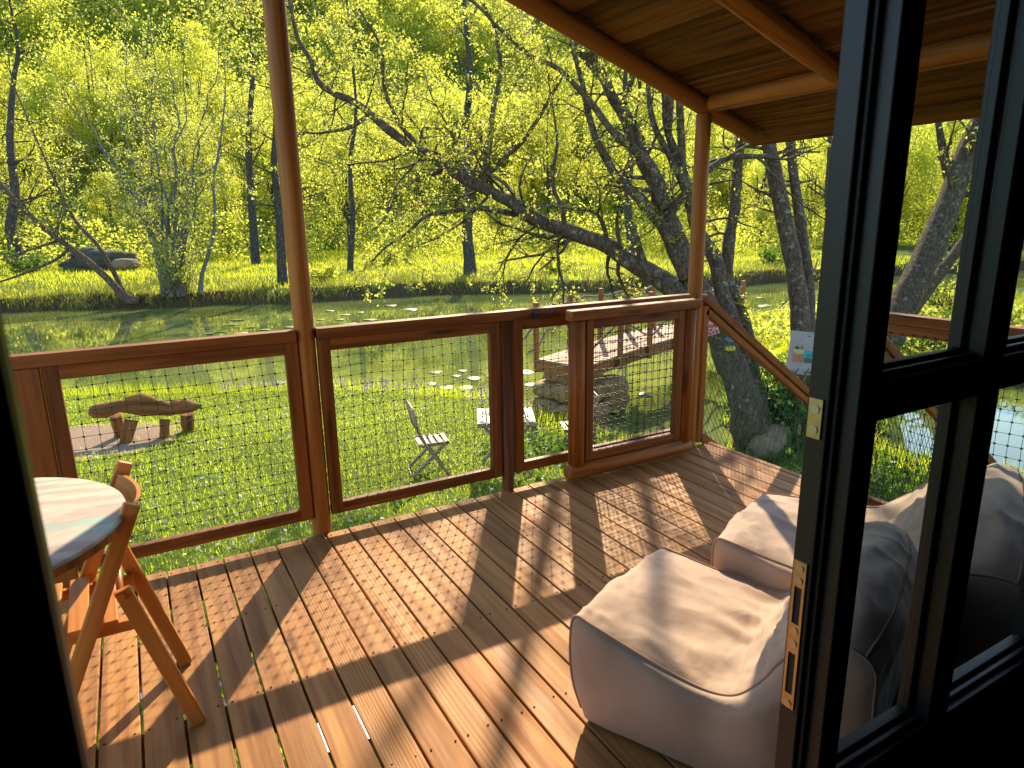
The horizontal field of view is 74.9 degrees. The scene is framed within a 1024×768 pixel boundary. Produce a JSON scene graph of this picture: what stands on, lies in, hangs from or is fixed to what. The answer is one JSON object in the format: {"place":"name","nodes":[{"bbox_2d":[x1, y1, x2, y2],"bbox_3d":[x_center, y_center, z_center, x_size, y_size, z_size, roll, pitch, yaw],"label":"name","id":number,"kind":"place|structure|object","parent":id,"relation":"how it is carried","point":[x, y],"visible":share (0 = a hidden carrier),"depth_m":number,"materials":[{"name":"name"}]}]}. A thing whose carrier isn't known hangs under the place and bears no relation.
{"place":"outdoors","nodes":[
{"label":"outdoors","id":0,"kind":"place"},
{"bbox_2d":[0,0,1023,767],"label":"ground","id":1,"kind":"structure","parent":0,"point":[126,450],"depth_m":10.10,"materials":[{"name":"green plant"}]},
{"bbox_2d":[0,66,30,198],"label":"forest tree","id":2,"kind":"object","parent":1,"relation":"on","point":[14,127],"visible":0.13,"depth_m":60.30,"materials":[{"name":"green plant"}]},
{"bbox_2d":[1,247,50,271],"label":"shrub","id":3,"kind":"object","parent":1,"relation":"on","point":[33,262],"visible":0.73,"depth_m":35.64,"materials":[{"name":"green plant"}]},
{"bbox_2d":[0,0,76,263],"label":"tree","id":4,"kind":"object","parent":1,"relation":"on","point":[12,162],"visible":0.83,"depth_m":40.33,"materials":[{"name":"green plant"}]},
{"bbox_2d":[0,97,87,249],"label":"forest tree","id":5,"kind":"object","parent":1,"relation":"on","point":[5,173],"visible":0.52,"depth_m":46.88,"materials":[{"name":"green plant"}]},
{"bbox_2d":[0,54,91,203],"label":"forest tree","id":6,"kind":"object","parent":1,"relation":"on","point":[34,95],"visible":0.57,"depth_m":59.58,"materials":[{"name":"green plant"}]},
{"bbox_2d":[0,44,142,304],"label":"leaning bank tree","id":7,"kind":"object","parent":1,"relation":"on","point":[120,291],"visible":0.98,"depth_m":26.49,"materials":[{"name":"green plant"}]},
{"bbox_2d":[12,2,158,182],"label":"forest tree","id":8,"kind":"object","parent":1,"relation":"on","point":[64,69],"visible":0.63,"depth_m":63.33,"materials":[{"name":"green plant"}]},
{"bbox_2d":[60,79,133,203],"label":"forest tree","id":9,"kind":"object","parent":1,"relation":"on","point":[89,137],"visible":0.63,"depth_m":61.01,"materials":[{"name":"green plant"}]},
{"bbox_2d":[58,247,139,270],"bbox_3d":[-23.734,-7.052,38.417,2.093,1.649,3.903,12,19,42],"label":"rock mound","id":10,"kind":"object","parent":1,"relation":"on","point":[75,262],"visible":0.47,"depth_m":37.56,"materials":[{"name":"grey stone"}]},
{"bbox_2d":[72,168,141,248],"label":"forest tree","id":11,"kind":"object","parent":1,"relation":"on","point":[104,187],"visible":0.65,"depth_m":48.10,"materials":[{"name":"green plant"}]},
{"bbox_2d":[111,258,140,270],"bbox_3d":[-21.638,-6.681,37.480,1.617,0.721,1.031,-2,14,-3],"label":"pale boulder","id":12,"kind":"object","parent":1,"relation":"on","point":[122,264],"visible":0.88,"depth_m":37.09,"materials":[{"name":"grey stone"}]},
{"bbox_2d":[13,1,273,297],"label":"pollard willow","id":13,"kind":"object","parent":1,"relation":"on","point":[166,270],"visible":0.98,"depth_m":27.03,"materials":[{"name":"green plant"}]},
{"bbox_2d":[88,392,201,443],"bbox_3d":[-5.029,0.464,9.245,1.374,0.756,0.582,-9,16,-28],"label":"log bench","id":14,"kind":"object","parent":1,"relation":"on","point":[151,407],"visible":0.86,"depth_m":9.08,"materials":[{"name":"brown wood"}]},
{"bbox_2d":[110,45,214,185],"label":"forest tree","id":15,"kind":"object","parent":1,"relation":"on","point":[166,70],"visible":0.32,"depth_m":67.59,"materials":[{"name":"green plant"}]},
{"bbox_2d":[129,99,225,231],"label":"forest tree","id":16,"kind":"object","parent":1,"relation":"on","point":[188,158],"visible":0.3,"depth_m":53.84,"materials":[{"name":"green plant"}]},
{"bbox_2d":[123,8,234,148],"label":"forest tree","id":17,"kind":"object","parent":1,"relation":"on","point":[198,50],"visible":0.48,"depth_m":71.91,"materials":[{"name":"green plant"}]},
{"bbox_2d":[146,89,229,183],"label":"forest tree","id":18,"kind":"object","parent":1,"relation":"on","point":[189,106],"visible":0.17,"depth_m":63.46,"materials":[{"name":"green plant"}]},
{"bbox_2d":[181,41,251,293],"bbox_3d":[-12.308,-9.073,28.111,3.081,10.203,2.507,-9,16,-28],"label":"thin birch","id":19,"kind":"object","parent":1,"relation":"on","point":[201,279],"visible":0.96,"depth_m":27.62,"materials":[{"name":"green plant"}]},
{"bbox_2d":[197,151,248,253],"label":"forest tree","id":20,"kind":"object","parent":1,"relation":"on","point":[231,183],"visible":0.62,"depth_m":46.44,"materials":[{"name":"green plant"}]},
{"bbox_2d":[201,84,278,209],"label":"forest tree","id":21,"kind":"object","parent":1,"relation":"on","point":[268,119],"visible":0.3,"depth_m":61.80,"materials":[{"name":"green plant"}]},
{"bbox_2d":[213,0,271,265],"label":"tree","id":22,"kind":"object","parent":1,"relation":"on","point":[254,244],"visible":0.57,"depth_m":39.59,"materials":[{"name":"green plant"}]},
{"bbox_2d":[187,0,344,284],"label":"tree","id":23,"kind":"object","parent":1,"relation":"on","point":[282,277],"visible":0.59,"depth_m":30.08,"materials":[{"name":"green plant"}]},
{"bbox_2d":[238,127,306,222],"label":"forest tree","id":24,"kind":"object","parent":1,"relation":"on","point":[265,155],"visible":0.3,"depth_m":58.09,"materials":[{"name":"green plant"}]},
{"bbox_2d":[243,63,324,181],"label":"forest tree","id":25,"kind":"object","parent":1,"relation":"on","point":[269,90],"visible":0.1,"depth_m":72.44,"materials":[{"name":"green plant"}]},
{"bbox_2d":[295,100,336,190],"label":"forest tree","id":26,"kind":"object","parent":1,"relation":"on","point":[312,143],"visible":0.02,"depth_m":72.72,"materials":[{"name":"green plant"}]},
{"bbox_2d":[79,390,565,577],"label":"lawn daisies","id":27,"kind":"object","parent":1,"relation":"on","point":[206,522],"visible":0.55,"depth_m":7.73,"materials":[{"name":"white plant"}]},
{"bbox_2d":[308,262,341,281],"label":"shrub","id":28,"kind":"object","parent":1,"relation":"on","point":[316,273],"visible":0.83,"depth_m":31.09,"materials":[{"name":"green plant"}]},
{"bbox_2d":[294,84,362,221],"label":"forest tree","id":29,"kind":"object","parent":1,"relation":"on","point":[310,128],"visible":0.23,"depth_m":58.97,"materials":[{"name":"green plant"}]},
{"bbox_2d":[294,0,386,271],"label":"tree","id":30,"kind":"object","parent":1,"relation":"on","point":[350,256],"visible":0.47,"depth_m":34.71,"materials":[{"name":"green plant"}]},
{"bbox_2d":[298,102,397,246],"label":"forest tree","id":31,"kind":"object","parent":1,"relation":"on","point":[344,207],"visible":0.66,"depth_m":51.20,"materials":[{"name":"green plant"}]},
{"bbox_2d":[322,90,387,202],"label":"forest tree","id":32,"kind":"object","parent":1,"relation":"on","point":[349,120],"visible":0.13,"depth_m":65.87,"materials":[{"name":"green plant"}]},
{"bbox_2d":[343,86,405,201],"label":"forest tree","id":33,"kind":"object","parent":1,"relation":"on","point":[389,181],"visible":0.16,"depth_m":71.86,"materials":[{"name":"green plant"}]},
{"bbox_2d":[355,241,409,265],"bbox_3d":[-7.632,-7.554,39.093,2.982,1.909,3.181,-9,16,-28],"label":"shrub","id":34,"kind":"object","parent":1,"relation":"on","point":[374,252],"visible":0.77,"depth_m":38.66,"materials":[{"name":"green plant"}]},
{"bbox_2d":[0,259,819,311],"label":"bank reeds","id":35,"kind":"object","parent":1,"relation":"on","point":[241,285],"visible":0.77,"depth_m":28.59,"materials":[{"name":"green plant"}]},
{"bbox_2d":[362,77,461,210],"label":"forest tree","id":36,"kind":"object","parent":1,"relation":"on","point":[438,120],"visible":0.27,"depth_m":66.23,"materials":[{"name":"green plant"}]},
{"bbox_2d":[378,116,456,228],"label":"forest tree","id":37,"kind":"object","parent":1,"relation":"on","point":[419,191],"visible":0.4,"depth_m":58.97,"materials":[{"name":"green plant"}]},
{"bbox_2d":[405,400,450,478],"bbox_3d":[-1.006,0.643,7.857,0.487,0.878,0.437,-5,14,-17],"label":"folding chair","id":38,"kind":"object","parent":1,"relation":"on","point":[433,438],"visible":0.83,"depth_m":7.76,"materials":[{"name":"white wood"}]},
{"bbox_2d":[413,64,499,204],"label":"forest tree","id":39,"kind":"object","parent":1,"relation":"on","point":[455,92],"visible":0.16,"depth_m":73.39,"materials":[{"name":"green plant"}]},
{"bbox_2d":[430,85,488,207],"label":"forest tree","id":40,"kind":"object","parent":1,"relation":"on","point":[456,188],"visible":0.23,"depth_m":71.26,"materials":[{"name":"green plant"}]},
{"bbox_2d":[409,0,518,274],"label":"tree","id":41,"kind":"object","parent":1,"relation":"on","point":[469,263],"visible":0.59,"depth_m":33.22,"materials":[{"name":"green plant"}]},
{"bbox_2d":[0,239,957,309],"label":"grass","id":42,"kind":"structure","parent":1,"relation":"on","point":[357,264],"depth_m":35.89,"materials":[{"name":"green plant"}]},
{"bbox_2d":[61,441,900,767],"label":"wooden deck","id":43,"kind":"structure","parent":1,"relation":"on","point":[439,635],"depth_m":2.55,"materials":[{"name":"brown wood"}]},
{"bbox_2d":[34,477,125,577],"bbox_3d":[-1.479,0.764,1.805,0.868,0.752,0.868,-9,16,-28],"label":"round table","id":44,"kind":"object","parent":43,"relation":"on","point":[83,520],"visible":0.48,"depth_m":1.83,"materials":[{"name":"white wood"}]},
{"bbox_2d":[56,460,205,726],"bbox_3d":[-1.294,0.692,2.036,0.535,0.789,0.424,-9,16,-30],"label":"folding chair","id":45,"kind":"object","parent":43,"relation":"on","point":[87,624],"visible":0.72,"depth_m":1.99,"materials":[{"name":"brown wood"}]},
{"bbox_2d":[10,293,695,588],"bbox_3d":[-0.399,0.793,3.733,3.659,2.340,0.092,-9,16,-28],"label":"deck railing","id":46,"kind":"object","parent":43,"relation":"attached to","point":[38,376],"visible":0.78,"depth_m":3.25,"materials":[{"name":"brown wood"}]},
{"bbox_2d":[563,298,701,479],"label":"deck gate","id":47,"kind":"structure","parent":43,"relation":"on","point":[586,458],"depth_m":4.05,"materials":[{"name":"brown wood"}]},
{"bbox_2d":[569,521,917,767],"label":"bean bag chair","id":48,"kind":"object","parent":43,"relation":"on","point":[675,655],"visible":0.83,"depth_m":1.89,"materials":[{"name":"fabric"}]},
{"bbox_2d":[711,462,1023,669],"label":"bean bag chair","id":49,"kind":"object","parent":43,"relation":"on","point":[754,541],"visible":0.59,"depth_m":2.40,"materials":[{"name":"fabric"}]},
{"bbox_2d":[867,312,1023,505],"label":"side railing","id":50,"kind":"object","parent":43,"relation":"on","point":[922,327],"visible":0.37,"depth_m":3.27,"materials":[{"name":"brown wood"}]},
{"bbox_2d":[0,170,964,267],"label":"wood undergrowth","id":51,"kind":"object","parent":1,"relation":"on","point":[742,235],"visible":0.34,"depth_m":49.86,"materials":[{"name":"green plant"}]},
{"bbox_2d":[0,0,971,232],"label":"hillside wood","id":52,"kind":"object","parent":1,"relation":"on","point":[416,11],"visible":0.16,"depth_m":108.84,"materials":[{"name":"green plant"}]},
{"bbox_2d":[159,0,831,453],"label":"leaning willow","id":53,"kind":"object","parent":1,"relation":"on","point":[659,210],"visible":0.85,"depth_m":9.20,"materials":[{"name":"green plant"}]},
{"bbox_2d":[717,397,772,432],"bbox_3d":[3.454,0.451,9.683,0.989,0.931,1.070,-9,16,-28],"label":"ivy clump","id":54,"kind":"object","parent":53,"relation":"attached to","point":[723,406],"visible":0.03,"depth_m":9.76,"materials":[{"name":"green plant"}]},
{"bbox_2d":[722,392,796,445],"bbox_3d":[3.647,0.511,9.314,0.941,0.911,1.165,-9,16,-28],"label":"ivy clump","id":55,"kind":"object","parent":53,"relation":"attached to","point":[778,422],"visible":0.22,"depth_m":9.03,"materials":[{"name":"green plant"}]},
{"bbox_2d":[62,375,928,471],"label":"shore grass","id":56,"kind":"structure","parent":1,"relation":"on","point":[547,417],"depth_m":12.56,"materials":[{"name":"green plant"}]},
{"bbox_2d":[476,162,517,244],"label":"forest tree","id":57,"kind":"object","parent":1,"relation":"on","point":[497,206],"visible":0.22,"depth_m":54.75,"materials":[{"name":"green plant"}]},
{"bbox_2d":[477,407,535,475],"bbox_3d":[-0.073,0.713,8.116,0.684,0.702,0.640,-2,14,-3],"label":"folding table","id":58,"kind":"object","parent":1,"relation":"on","point":[530,419],"visible":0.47,"depth_m":7.91,"materials":[{"name":"white wood"}]},
{"bbox_2d":[503,126,565,211],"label":"forest tree","id":59,"kind":"object","parent":1,"relation":"on","point":[531,152],"visible":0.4,"depth_m":64.99,"materials":[{"name":"green plant"}]},
{"bbox_2d":[512,86,585,216],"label":"forest tree","id":60,"kind":"object","parent":1,"relation":"on","point":[562,171],"visible":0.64,"depth_m":64.16,"materials":[{"name":"green plant"}]},
{"bbox_2d":[518,63,581,167],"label":"forest tree","id":61,"kind":"object","parent":1,"relation":"on","point":[567,86],"visible":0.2,"depth_m":80.83,"materials":[{"name":"green plant"}]},
{"bbox_2d":[534,249,587,273],"bbox_3d":[2.389,-6.049,33.692,2.347,1.500,2.409,-9,16,-28],"label":"shrub","id":62,"kind":"object","parent":1,"relation":"on","point":[552,265],"visible":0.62,"depth_m":33.45,"materials":[{"name":"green plant"}]},
{"bbox_2d":[559,392,598,451],"bbox_3d":[0.889,0.527,8.729,0.487,0.878,0.437,-3,14,-7],"label":"folding chair","id":63,"kind":"object","parent":1,"relation":"on","point":[563,424],"visible":0.27,"depth_m":8.62,"materials":[{"name":"white wood"}]},
{"bbox_2d":[140,298,1023,705],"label":"purple flowers","id":64,"kind":"object","parent":1,"relation":"on","point":[446,390],"visible":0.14,"depth_m":12.33,"materials":[{"name":"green plant"}]},
{"bbox_2d":[562,72,616,194],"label":"forest tree","id":65,"kind":"object","parent":1,"relation":"on","point":[580,104],"visible":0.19,"depth_m":79.20,"materials":[{"name":"green plant"}]},
{"bbox_2d":[572,85,651,232],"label":"forest tree","id":66,"kind":"object","parent":1,"relation":"on","point":[602,127],"visible":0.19,"depth_m":63.57,"materials":[{"name":"green plant"}]},
{"bbox_2d":[588,150,646,237],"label":"forest tree","id":67,"kind":"object","parent":1,"relation":"on","point":[610,202],"visible":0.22,"depth_m":63.24,"materials":[{"name":"green plant"}]},
{"bbox_2d":[580,62,657,253],"bbox_3d":[6.308,-15.512,36.854,3.942,17.511,6.004,-5,14,-16],"label":"tree","id":68,"kind":"object","parent":1,"relation":"on","point":[627,209],"visible":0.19,"depth_m":36.60,"materials":[{"name":"green plant"}]},
{"bbox_2d":[262,0,995,669],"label":"porch roof","id":69,"kind":"structure","parent":1,"relation":"on","point":[758,72],"depth_m":3.35,"materials":[{"name":"brown wood"}]},
{"bbox_2d":[601,70,676,184],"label":"forest tree","id":70,"kind":"object","parent":1,"relation":"on","point":[644,106],"visible":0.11,"depth_m":77.30,"materials":[{"name":"green plant"}]},
{"bbox_2d":[606,109,713,243],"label":"forest tree","id":71,"kind":"object","parent":1,"relation":"on","point":[658,161],"visible":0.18,"depth_m":48.92,"materials":[{"name":"green plant"}]},
{"bbox_2d":[639,94,730,171],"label":"forest tree","id":72,"kind":"object","parent":1,"relation":"on","point":[713,135],"visible":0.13,"depth_m":73.84,"materials":[{"name":"green plant"}]},
{"bbox_2d":[479,420,929,501],"bbox_3d":[4.012,1.020,7.532,6.631,0.703,7.107,-9,16,-28],"label":"ground ivy","id":73,"kind":"object","parent":1,"relation":"on","point":[540,453],"visible":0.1,"depth_m":8.37,"materials":[{"name":"green plant"}]},
{"bbox_2d":[707,128,763,232],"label":"forest tree","id":74,"kind":"object","parent":1,"relation":"on","point":[720,188],"visible":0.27,"depth_m":67.81,"materials":[{"name":"green plant"}]},
{"bbox_2d":[728,145,800,246],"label":"forest tree","id":75,"kind":"object","parent":1,"relation":"on","point":[751,179],"visible":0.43,"depth_m":49.04,"materials":[{"name":"green plant"}]},
{"bbox_2d":[724,343,810,426],"bbox_3d":[3.595,0.176,9.260,1.661,1.470,1.503,-1,14,-1],"label":"bramble","id":76,"kind":"object","parent":1,"relation":"on","point":[779,388],"visible":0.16,"depth_m":9.00,"materials":[{"name":"green plant"}]},
{"bbox_2d":[754,236,783,264],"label":"shrub","id":77,"kind":"object","parent":1,"relation":"on","point":[769,256],"visible":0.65,"depth_m":35.74,"materials":[{"name":"green plant"}]},
{"bbox_2d":[747,420,791,460],"bbox_3d":[3.477,0.783,9.043,0.508,0.527,1.116,7,16,30],"label":"boulder","id":78,"kind":"object","parent":1,"relation":"on","point":[764,450],"visible":0.43,"depth_m":8.67,"materials":[{"name":"grey stone"}]},
{"bbox_2d":[763,352,809,434],"bbox_3d":[3.854,0.149,9.192,1.126,1.464,1.536,3,14,16],"label":"bramble","id":79,"kind":"object","parent":1,"relation":"on","point":[799,407],"visible":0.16,"depth_m":8.99,"materials":[{"name":"green plant"}]},
{"bbox_2d":[753,140,822,229],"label":"forest tree","id":80,"kind":"object","parent":1,"relation":"on","point":[799,161],"visible":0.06,"depth_m":63.73,"materials":[{"name":"green plant"}]},
{"bbox_2d":[786,330,813,445],"bbox_3d":[3.871,0.147,8.940,0.516,1.755,0.189,1,14,8],"label":"information board","id":81,"kind":"object","parent":1,"relation":"on","point":[800,353],"visible":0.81,"depth_m":8.76,"materials":[{"name":"white metal"}]},
{"bbox_2d":[781,136,831,213],"bbox_3d":[18.100,-14.518,37.403,5.602,14.932,4.551,9,17,35],"label":"tree","id":82,"kind":"object","parent":1,"relation":"on","point":[829,141],"visible":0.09,"depth_m":38.02,"materials":[{"name":"green plant"}]},
{"bbox_2d":[787,144,826,243],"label":"forest tree","id":83,"kind":"object","parent":1,"relation":"on","point":[806,192],"visible":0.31,"depth_m":50.43,"materials":[{"name":"green plant"}]},
{"bbox_2d":[789,136,832,236],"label":"forest tree","id":84,"kind":"object","parent":1,"relation":"on","point":[819,148],"visible":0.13,"depth_m":58.62,"materials":[{"name":"green plant"}]},
{"bbox_2d":[749,291,1023,481],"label":"spit meadow","id":85,"kind":"structure","parent":1,"relation":"on","point":[769,344],"depth_m":14.98,"materials":[{"name":"green plant"}]},
{"bbox_2d":[713,140,823,428],"bbox_3d":[4.173,-3.206,10.088,2.114,7.809,2.831,-9,16,-28],"label":"twin stem tree","id":86,"kind":"object","parent":85,"relation":"on","point":[796,255],"visible":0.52,"depth_m":9.72,"materials":[{"name":"grey plant"}]},
{"bbox_2d":[747,301,1023,428],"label":"spit herbs","id":87,"kind":"object","parent":85,"relation":"on","point":[786,322],"visible":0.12,"depth_m":16.83,"materials":[{"name":"green plant"}]},
{"bbox_2d":[901,124,937,224],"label":"forest tree","id":88,"kind":"object","parent":1,"relation":"on","point":[919,176],"visible":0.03,"depth_m":65.35,"materials":[{"name":"green plant"}]},
{"bbox_2d":[902,337,946,354],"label":"ivy clump","id":89,"kind":"object","parent":1,"relation":"on","point":[920,340],"visible":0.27,"depth_m":14.07,"materials":[{"name":"green plant"}]},
{"bbox_2d":[900,124,954,240],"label":"forest tree","id":90,"kind":"object","parent":1,"relation":"on","point":[920,157],"visible":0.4,"depth_m":49.26,"materials":[{"name":"green plant"}]},
{"bbox_2d":[887,118,978,350],"bbox_3d":[9.894,-5.151,14.395,2.377,9.488,6.623,10,18,38],"label":"slanting tree","id":91,"kind":"object","parent":1,"relation":"on","point":[909,291],"visible":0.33,"depth_m":13.93,"materials":[{"name":"grey plant"}]},
{"bbox_2d":[903,119,970,229],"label":"forest tree","id":92,"kind":"object","parent":1,"relation":"on","point":[948,131],"visible":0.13,"depth_m":60.14,"materials":[{"name":"green plant"}]},
{"bbox_2d":[909,179,970,314],"bbox_3d":[11.776,-4.906,17.179,5.748,7.123,2.409,-9,16,-28],"label":"slanting sapling","id":93,"kind":"object","parent":1,"relation":"on","point":[942,270],"visible":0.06,"depth_m":16.76,"materials":[{"name":"brown plant"}]},
{"bbox_2d":[912,141,969,242],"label":"forest tree","id":94,"kind":"object","parent":1,"relation":"on","point":[963,208],"visible":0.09,"depth_m":52.78,"materials":[{"name":"green plant"}]},
{"bbox_2d":[918,119,966,226],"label":"forest tree","id":95,"kind":"object","parent":1,"relation":"on","point":[932,126],"visible":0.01,"depth_m":66.52,"materials":[{"name":"green plant"}]},
{"bbox_2d":[924,252,1017,314],"bbox_3d":[11.958,-2.557,17.959,2.830,2.008,1.925,4,15,20],"label":"yellow bush","id":96,"kind":"object","parent":1,"relation":"on","point":[951,292],"visible":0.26,"depth_m":18.07,"materials":[{"name":"green plant"}]},
{"bbox_3d":[1.890,0.082,-0.296,4.840,3.130,3.685,-9,16,-28],"label":"cabin","id":97,"kind":"object","parent":1,"relation":"on","visible":0},
{"bbox_2d":[0,308,91,767],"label":"door leaf","id":98,"kind":"object","parent":97,"relation":"attached to","point":[41,723],"depth_m":0.25,"materials":[{"name":"paint"}]},
{"bbox_2d":[774,0,1023,767],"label":"glazed door","id":99,"kind":"structure","parent":97,"relation":"attached to","point":[943,713],"depth_m":1.12,"materials":[{"name":"paint"}]},
{"bbox_2d":[1,270,1023,472],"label":"pond water","id":100,"kind":"structure","parent":0,"point":[38,331],"depth_m":18.14,"materials":[{"name":"green liquid"}]},
{"bbox_2d":[530,372,628,426],"bbox_3d":[1.130,0.179,11.480,1.372,0.786,1.362,12,19,42],"label":"stone abutment","id":101,"kind":"object","parent":100,"relation":"in","point":[561,389],"visible":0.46,"depth_m":11.23,"materials":[{"name":"stone"}]},
{"bbox_2d":[523,279,745,376],"bbox_3d":[2.585,-1.236,12.862,1.223,1.299,6.257,12,19,42],"label":"footbridge","id":102,"kind":"object","parent":101,"relation":"on","point":[563,370],"visible":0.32,"depth_m":11.83,"materials":[{"name":"brown wood"}]},
{"bbox_3d":[2.282,1.187,4.778,1.585,1.212,1.058,-9,16,-28],"label":"deck stairs","id":103,"kind":"object","parent":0,"visible":0},
{"bbox_2d":[695,294,808,471],"bbox_3d":[2.000,0.601,5.125,1.680,2.678,0.070,-9,16,-28],"label":"stair handrail","id":104,"kind":"object","parent":103,"relation":"attached to","point":[728,325],"visible":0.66,"depth_m":4.74,"materials":[{"name":"brown wood"}]},
{"bbox_2d":[868,337,996,501],"bbox_3d":[2.548,0.796,4.179,1.680,2.623,0.070,-9,16,-28],"label":"stair handrail","id":105,"kind":"object","parent":103,"relation":"attached to","point":[892,348],"visible":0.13,"depth_m":3.98,"materials":[{"name":"brown wood"}]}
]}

